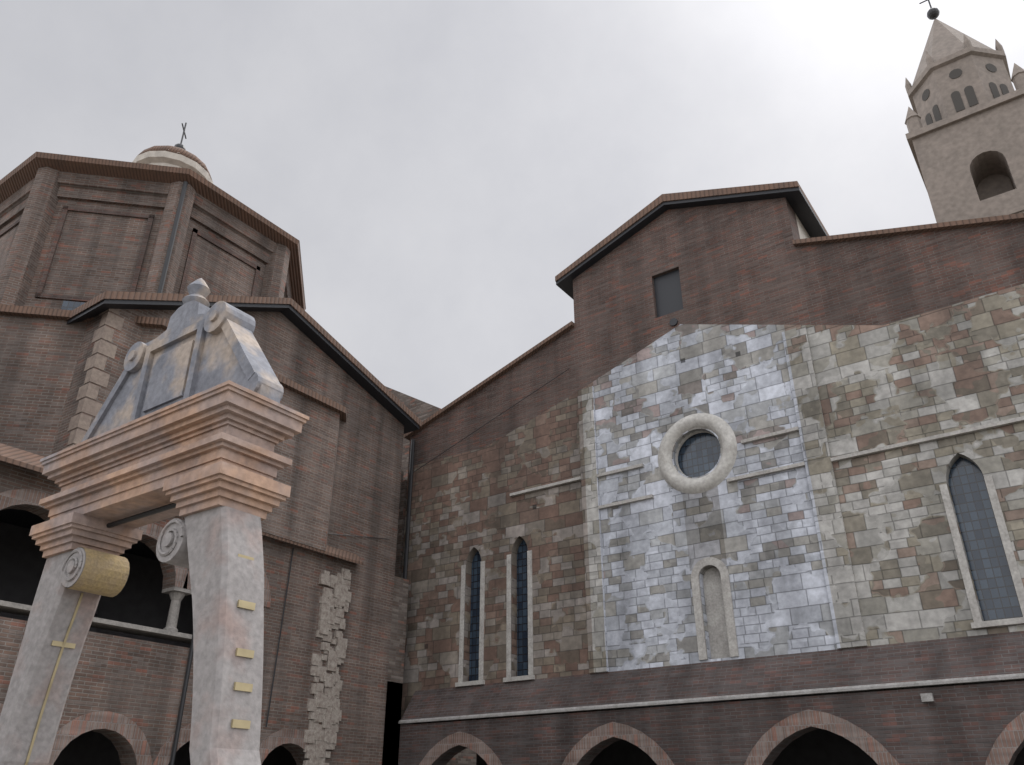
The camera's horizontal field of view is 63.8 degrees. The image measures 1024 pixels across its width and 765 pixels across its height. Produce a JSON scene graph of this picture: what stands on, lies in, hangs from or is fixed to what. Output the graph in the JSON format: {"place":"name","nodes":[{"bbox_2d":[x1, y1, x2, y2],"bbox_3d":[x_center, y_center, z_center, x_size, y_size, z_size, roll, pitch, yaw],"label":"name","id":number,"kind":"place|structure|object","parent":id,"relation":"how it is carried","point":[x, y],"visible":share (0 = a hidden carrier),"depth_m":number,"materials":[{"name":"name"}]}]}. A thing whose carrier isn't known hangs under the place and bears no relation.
{"place":"outdoors","nodes":[
{"label":"outdoors","id":0,"kind":"place"},
{"bbox_2d":[59,309,403,575],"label":"gable wall","id":1,"kind":"structure","parent":0,"point":[366,488],"depth_m":26.04,"materials":[{"name":"brown brick"}]},
{"bbox_2d":[67,299,418,433],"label":"gable fascia","id":2,"kind":"structure","parent":1,"relation":"attached to","point":[328,348],"depth_m":25.70,"materials":[{"name":"black wood"}]},
{"bbox_2d":[64,291,421,426],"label":"gable roof","id":3,"kind":"structure","parent":1,"relation":"on","point":[301,311],"depth_m":24.20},
{"bbox_2d":[385,386,440,479],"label":"roof","id":4,"kind":"structure","parent":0,"point":[422,411],"depth_m":38.52,"materials":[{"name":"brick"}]},
{"bbox_2d":[0,0,1023,408],"label":"sky","id":5,"kind":"structure","parent":0,"point":[435,167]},
{"bbox_3d":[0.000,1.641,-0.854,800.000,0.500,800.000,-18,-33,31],"label":"ground","id":6,"kind":"structure","parent":0,"visible":0},
{"bbox_2d":[0,547,129,764],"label":"pillar","id":7,"kind":"structure","parent":6,"relation":"on","point":[54,604],"depth_m":6.89,"materials":[{"name":"stone"}]},
{"bbox_2d":[65,547,129,596],"bbox_3d":[-3.597,1.641,7.114,0.352,0.352,0.400,-18,-33,31],"label":"bracket","id":8,"kind":"object","parent":7,"relation":"attached to","point":[104,574],"visible":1,"depth_m":7.03,"materials":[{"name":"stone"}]},
{"bbox_2d":[0,522,296,764],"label":"arched openings","id":9,"kind":"object","parent":6,"relation":"on","point":[141,598],"depth_m":21.88,"materials":[{"name":"paint"}]},
{"bbox_2d":[0,509,158,560],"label":"loggia ceiling","id":10,"kind":"structure","parent":9,"relation":"on","point":[23,518],"depth_m":20.36,"materials":[{"name":"black wood"}]},
{"bbox_2d":[0,315,339,554],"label":"brick wall","id":11,"kind":"structure","parent":9,"relation":"on","point":[38,359],"depth_m":20.79,"materials":[{"name":"brown brick"}]},
{"bbox_2d":[0,198,265,308],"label":"recessed wall panel","id":12,"kind":"object","parent":11,"relation":"on","point":[95,255],"visible":0.1,"depth_m":25.60,"materials":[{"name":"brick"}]},
{"bbox_2d":[61,301,84,309],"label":"drum window","id":13,"kind":"structure","parent":12,"relation":"in","point":[69,305],"depth_m":24.25,"materials":[{"name":"grey glass"}]},
{"bbox_2d":[0,206,260,301],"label":"panel frames","id":14,"kind":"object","parent":12,"relation":"attached to","point":[52,250],"visible":0.23,"depth_m":25.78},
{"bbox_2d":[0,167,291,305],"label":"drum pilasters","id":15,"kind":"object","parent":12,"relation":"attached to","point":[34,201],"visible":0.31,"depth_m":26.07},
{"bbox_2d":[0,152,305,309],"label":"roof cornice","id":16,"kind":"structure","parent":12,"relation":"on","point":[17,178],"depth_m":26.51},
{"bbox_2d":[133,151,212,182],"bbox_3d":[-13.514,-6.967,32.151,3.100,2.650,3.100,-18,-33,31],"label":"lantern","id":17,"kind":"object","parent":16,"relation":"on","point":[165,158],"visible":0.12,"depth_m":31.53,"materials":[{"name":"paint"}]},
{"bbox_2d":[138,145,211,178],"bbox_3d":[-13.514,-8.630,33.017,3.100,1.100,3.100,-18,-33,31],"label":"lantern cap","id":18,"kind":"object","parent":17,"relation":"on","point":[183,152],"visible":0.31,"depth_m":31.79,"materials":[{"name":"beige stone"}]},
{"bbox_2d":[175,123,186,149],"bbox_3d":[-13.514,-9.916,33.686,0.642,1.900,0.642,-18,-33,31],"label":"cross","id":19,"kind":"object","parent":18,"relation":"on","point":[180,145],"visible":0.48,"depth_m":33.61,"materials":[{"name":"grey metal"}]},
{"bbox_2d":[0,304,346,421],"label":"cornice","id":20,"kind":"structure","parent":11,"relation":"on","point":[61,314],"depth_m":21.19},
{"bbox_2d":[0,616,402,764],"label":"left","id":21,"kind":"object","parent":6,"relation":"on","point":[139,683],"visible":0.4,"depth_m":19.15,"materials":[{"name":"brick"}]},
{"bbox_2d":[0,460,393,680],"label":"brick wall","id":22,"kind":"structure","parent":21,"relation":"on","point":[366,632],"depth_m":23.20,"materials":[{"name":"brick"}]},
{"bbox_2d":[51,317,95,454],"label":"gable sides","id":23,"kind":"object","parent":22,"relation":"on","point":[71,394],"visible":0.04,"depth_m":20.09,"materials":[{"name":"brown brick"}]},
{"bbox_2d":[62,309,123,449],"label":"quoins","id":24,"kind":"object","parent":23,"relation":"attached to","point":[91,390],"visible":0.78,"depth_m":19.87,"materials":[{"name":"beige stone"}]},
{"bbox_2d":[0,443,363,564],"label":"ledge","id":25,"kind":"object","parent":23,"relation":"attached to","point":[19,457],"depth_m":17.89,"materials":[{"name":"tile"}]},
{"bbox_2d":[0,586,191,643],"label":"loggia stone","id":26,"kind":"object","parent":22,"relation":"attached to","point":[169,631],"visible":0.45,"depth_m":19.35,"materials":[{"name":"grey stone"}]},
{"bbox_2d":[0,489,321,764],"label":"arches","id":27,"kind":"structure","parent":22,"relation":"attached to","point":[129,731],"depth_m":18.23,"materials":[{"name":"brick"}]},
{"bbox_2d":[303,568,351,764],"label":"scar","id":28,"kind":"object","parent":22,"relation":"attached to","point":[323,706],"visible":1,"depth_m":23.11},
{"bbox_2d":[156,506,263,764],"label":"pillar","id":29,"kind":"structure","parent":6,"relation":"on","point":[206,547],"depth_m":5.67,"materials":[{"name":"stone"}]},
{"bbox_2d":[24,554,255,764],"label":"metal bracket","id":30,"kind":"object","parent":29,"relation":"attached to","point":[245,687],"visible":1,"depth_m":5.98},
{"bbox_2d":[29,461,290,557],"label":"column capitals","id":31,"kind":"object","parent":29,"relation":"on","point":[215,485],"visible":0.74,"depth_m":6.34,"materials":[{"name":"beige stone"}]},
{"bbox_2d":[106,503,175,527],"bbox_3d":[-3.042,1.095,6.955,2.600,0.038,0.044,-18,-33,31],"label":"well bar","id":32,"kind":"object","parent":31,"relation":"attached to","point":[142,515],"visible":0.5,"depth_m":7.00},
{"bbox_2d":[39,380,308,527],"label":"entablature","id":33,"kind":"structure","parent":31,"relation":"on","point":[128,469],"depth_m":6.70,"materials":[{"name":"beige stone"}]},
{"bbox_2d":[81,278,283,441],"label":"pediment","id":34,"kind":"structure","parent":33,"relation":"on","point":[198,345],"depth_m":7.38,"materials":[{"name":"grey stone"}]},
{"bbox_2d":[157,181,569,764],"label":"pipes","id":35,"kind":"object","parent":6,"relation":"on","point":[160,290],"visible":0.47,"depth_m":25.13,"materials":[{"name":"black metal"}]},
{"bbox_2d":[382,470,408,764],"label":"recess wall","id":36,"kind":"structure","parent":6,"relation":"on","point":[397,635],"depth_m":25.56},
{"bbox_2d":[395,480,475,764],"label":"corner return","id":37,"kind":"object","parent":6,"relation":"on","point":[466,756],"visible":0.11,"depth_m":28.62,"materials":[{"name":"brown brick"}]},
{"bbox_2d":[398,631,1023,764],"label":"arcade wall","id":38,"kind":"structure","parent":6,"relation":"on","point":[960,725],"depth_m":19.33,"materials":[{"name":"brown brick"}]},
{"bbox_2d":[399,673,1023,723],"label":"stone string course","id":39,"kind":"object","parent":38,"relation":"attached to","point":[926,697],"depth_m":19.20,"materials":[{"name":"grey stone"}]},
{"bbox_2d":[400,198,1023,724],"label":"church wall","id":40,"kind":"structure","parent":38,"relation":"on","point":[948,368],"depth_m":22.75,"materials":[{"name":"stone"}]},
{"bbox_2d":[654,269,682,317],"bbox_3d":[5.001,-2.793,26.146,1.050,1.700,0.050,-18,-33,31],"label":"window","id":41,"kind":"structure","parent":40,"relation":"attached to","point":[668,293],"depth_m":26.16,"materials":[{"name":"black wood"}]},
{"bbox_2d":[669,318,677,325],"bbox_3d":[5.005,-1.852,25.419,0.260,0.260,0.110,-18,-33,31],"label":"wall lamp","id":42,"kind":"object","parent":40,"relation":"attached to","point":[673,322],"visible":1,"depth_m":25.36,"materials":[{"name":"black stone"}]},
{"bbox_2d":[555,181,828,281],"bbox_3d":[13.925,0.395,38.062,8.500,1.790,31.000,-18,-33,31],"label":"roof edge","id":43,"kind":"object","parent":40,"relation":"on","point":[651,206],"depth_m":26.80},
{"bbox_2d":[556,187,827,298],"bbox_3d":[13.925,0.583,37.964,8.500,1.605,30.900,-18,-33,31],"label":"roof eave","id":44,"kind":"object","parent":43,"relation":"attached to","point":[803,210],"depth_m":26.30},
{"bbox_2d":[658,413,736,493],"bbox_3d":[5.246,2.008,23.306,2.400,2.400,0.440,-18,-33,31],"label":"round window frame","id":45,"kind":"object","parent":40,"relation":"attached to","point":[721,428],"visible":1,"depth_m":23.14,"materials":[{"name":"stone"}]},
{"bbox_2d":[404,213,1023,440],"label":"roof coping","id":46,"kind":"object","parent":40,"relation":"on","point":[986,221],"visible":0.3,"depth_m":23.12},
{"bbox_2d":[577,325,866,672],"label":"pilaster strips","id":47,"kind":"object","parent":40,"relation":"attached to","point":[848,625],"visible":1,"depth_m":21.84,"materials":[{"name":"beige stone"}]},
{"bbox_2d":[455,416,1023,686],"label":"stone window trim","id":48,"kind":"structure","parent":40,"relation":"attached to","point":[720,616],"depth_m":21.37,"materials":[{"name":"beige stone"}]},
{"bbox_2d":[795,214,809,238],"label":"nave block","id":49,"kind":"structure","parent":40,"relation":"on","point":[803,233],"depth_m":25.59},
{"bbox_2d":[419,709,1023,764],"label":"arches","id":50,"kind":"structure","parent":38,"relation":"attached to","point":[1008,741],"depth_m":18.66,"materials":[{"name":"brown stone"}]},
{"bbox_2d":[476,728,1023,764],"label":"gallery","id":51,"kind":"object","parent":6,"relation":"on","point":[819,746],"depth_m":21.66,"materials":[{"name":"paint"}]},
{"bbox_2d":[912,96,1023,222],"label":"tower shaft","id":52,"kind":"object","parent":6,"relation":"on","point":[959,161],"visible":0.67,"depth_m":49.37,"materials":[{"name":"beige stone"}]},
{"bbox_2d":[905,34,1023,216],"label":"tower top","id":53,"kind":"structure","parent":52,"relation":"on","point":[969,60],"depth_m":52.45,"materials":[{"name":"beige stone"}]},
{"bbox_2d":[913,19,993,83],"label":"spire","id":54,"kind":"structure","parent":53,"relation":"on","point":[944,40],"depth_m":55.58,"materials":[{"name":"beige stone"}]},
{"bbox_2d":[919,0,939,19],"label":"tower cross","id":55,"kind":"object","parent":54,"relation":"on","point":[933,13],"visible":1,"depth_m":58.55,"materials":[{"name":"black metal"}]},
{"bbox_2d":[917,63,1008,124],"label":"tower windows","id":56,"kind":"structure","parent":53,"relation":"in","point":[971,97],"depth_m":52.11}
]}

